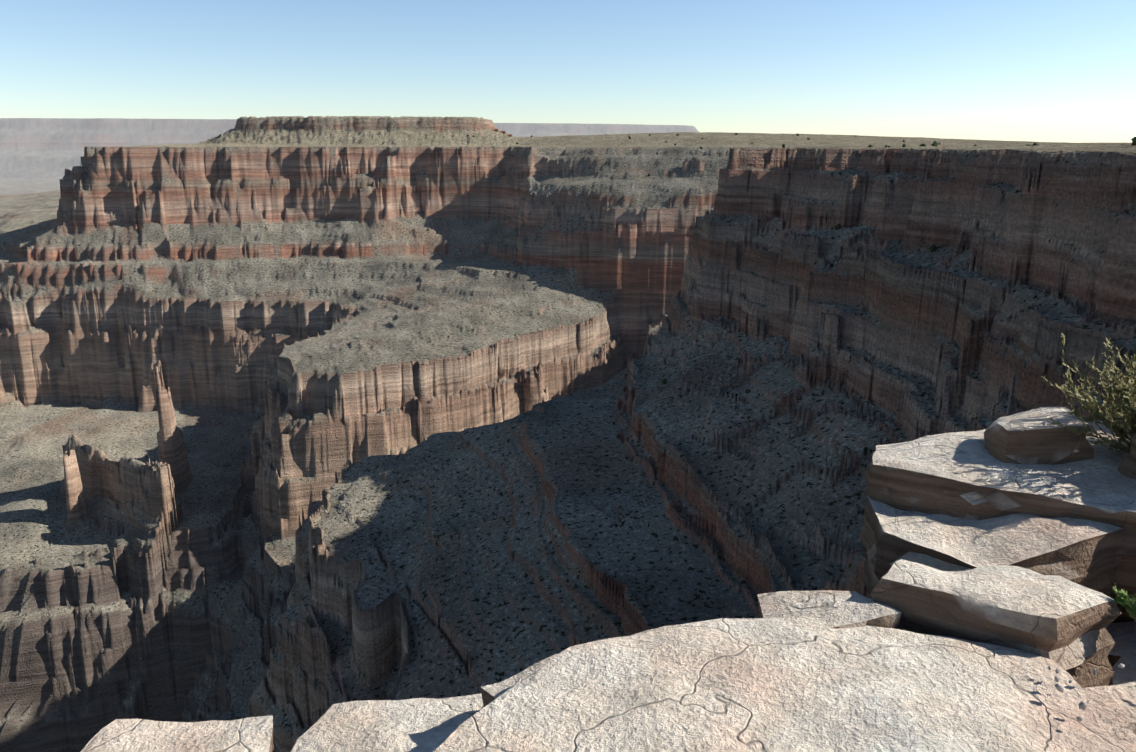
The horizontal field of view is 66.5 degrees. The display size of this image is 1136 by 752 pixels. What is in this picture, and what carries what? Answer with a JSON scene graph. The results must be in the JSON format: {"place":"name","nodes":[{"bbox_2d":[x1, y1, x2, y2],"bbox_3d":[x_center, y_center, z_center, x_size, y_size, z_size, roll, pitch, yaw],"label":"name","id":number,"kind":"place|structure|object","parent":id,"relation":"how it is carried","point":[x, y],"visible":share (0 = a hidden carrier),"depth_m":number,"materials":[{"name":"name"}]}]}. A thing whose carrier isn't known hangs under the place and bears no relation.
{"place":"outdoors","nodes":[
{"label":"outdoors","id":0,"kind":"place"},
{"bbox_2d":[0,116,1135,751],"bbox_3d":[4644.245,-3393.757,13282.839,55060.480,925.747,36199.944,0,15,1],"label":"canyon terrain","id":1,"kind":"structure","parent":0,"point":[308,422],"depth_m":675.32,"materials":[{"name":"brown stone"}]},
{"bbox_2d":[494,129,511,136],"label":"boulders","id":2,"kind":"object","parent":1,"relation":"on","point":[504,132],"visible":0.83,"depth_m":1436.00,"materials":[{"name":"brown stone"}]},
{"bbox_2d":[427,133,1135,453],"bbox_3d":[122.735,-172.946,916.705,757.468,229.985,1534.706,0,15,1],"label":"juniper trees","id":3,"kind":"object","parent":1,"relation":"on","point":[933,248],"visible":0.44,"depth_m":529.09,"materials":[{"name":"green plant"}]},
{"bbox_2d":[0,0,1135,142],"label":"sky","id":4,"kind":"structure","parent":0,"point":[1001,70],"materials":[{"name":"blue"}]},
{"bbox_2d":[433,617,1135,751],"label":"rim slab","id":5,"kind":"structure","parent":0,"point":[803,684],"depth_m":2.57,"materials":[{"name":"beige stone"}]},
{"bbox_2d":[1048,663,1124,720],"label":"pebbles","id":6,"kind":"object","parent":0,"point":[1081,704],"depth_m":2.60,"materials":[{"name":"grey stone"}]},
{"bbox_2d":[1083,685,1135,742],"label":"rim slab","id":7,"kind":"structure","parent":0,"point":[1116,704],"depth_m":2.69,"materials":[{"name":"beige stone"}]},
{"bbox_2d":[1105,621,1135,685],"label":"rock","id":8,"kind":"object","parent":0,"point":[1123,635],"visible":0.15,"depth_m":3.81,"materials":[{"name":"grey stone"}]},
{"bbox_3d":[1.766,2.716,2.235,6.711,2.733,4.238,0,15,1],"label":"rim","id":9,"kind":"object","parent":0,"visible":0},
{"bbox_2d":[481,654,557,706],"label":"rim block","id":10,"kind":"structure","parent":9,"relation":"attached to","point":[490,693],"depth_m":2.90,"materials":[{"name":"stone"}]},
{"bbox_2d":[757,590,901,628],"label":"rock slab","id":11,"kind":"structure","parent":9,"relation":"on","point":[834,609],"depth_m":3.14,"materials":[{"name":"stone"}]},
{"bbox_2d":[870,559,1121,687],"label":"rock slab","id":12,"kind":"structure","parent":9,"relation":"on","point":[1062,622],"depth_m":3.02,"materials":[{"name":"stone"}]},
{"bbox_2d":[1112,586,1135,621],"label":"green plant","id":13,"kind":"object","parent":12,"relation":"attached to","point":[1125,600],"visible":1,"depth_m":3.02,"materials":[{"name":"green plant"}]},
{"bbox_2d":[1109,639,1135,686],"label":"rock","id":14,"kind":"object","parent":9,"relation":"on","point":[1126,675],"visible":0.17,"depth_m":3.58,"materials":[{"name":"stone"}]},
{"bbox_2d":[1108,596,1135,622],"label":"ledge","id":15,"kind":"object","parent":14,"relation":"on","point":[1124,616],"visible":0.02,"depth_m":4.03,"materials":[{"name":"brown stone"}]},
{"bbox_2d":[859,495,1122,598],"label":"rock slab","id":16,"kind":"structure","parent":15,"relation":"on","point":[1082,552],"depth_m":3.70,"materials":[{"name":"stone"}]},
{"bbox_2d":[862,420,1135,595],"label":"rock ledge","id":17,"kind":"object","parent":16,"relation":"on","point":[966,475],"visible":0.52,"depth_m":3.98,"materials":[{"name":"beige stone"}]},
{"bbox_2d":[984,407,1093,464],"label":"ledge block","id":18,"kind":"structure","parent":15,"relation":"on","point":[1033,437],"depth_m":4.11,"materials":[{"name":"stone"}]},
{"bbox_2d":[1041,333,1135,453],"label":"shrub","id":19,"kind":"object","parent":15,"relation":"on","point":[1126,405],"visible":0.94,"depth_m":4.14,"materials":[{"name":"green plant"}]},
{"bbox_2d":[1117,433,1135,479],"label":"boulder","id":20,"kind":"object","parent":15,"relation":"on","point":[1127,466],"depth_m":4.00,"materials":[{"name":"stone"}]},
{"bbox_3d":[-0.864,2.815,2.590,1.862,2.283,1.920,0,15,1],"label":"bedrock rim","id":21,"kind":"object","parent":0,"visible":0},
{"bbox_2d":[81,715,275,751],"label":"rim block","id":22,"kind":"structure","parent":21,"relation":"on","point":[252,734],"depth_m":2.90,"materials":[{"name":"stone"}]},
{"bbox_2d":[291,693,483,751],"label":"rim block","id":23,"kind":"structure","parent":21,"relation":"on","point":[421,725],"depth_m":2.95,"materials":[{"name":"stone"}]}
]}

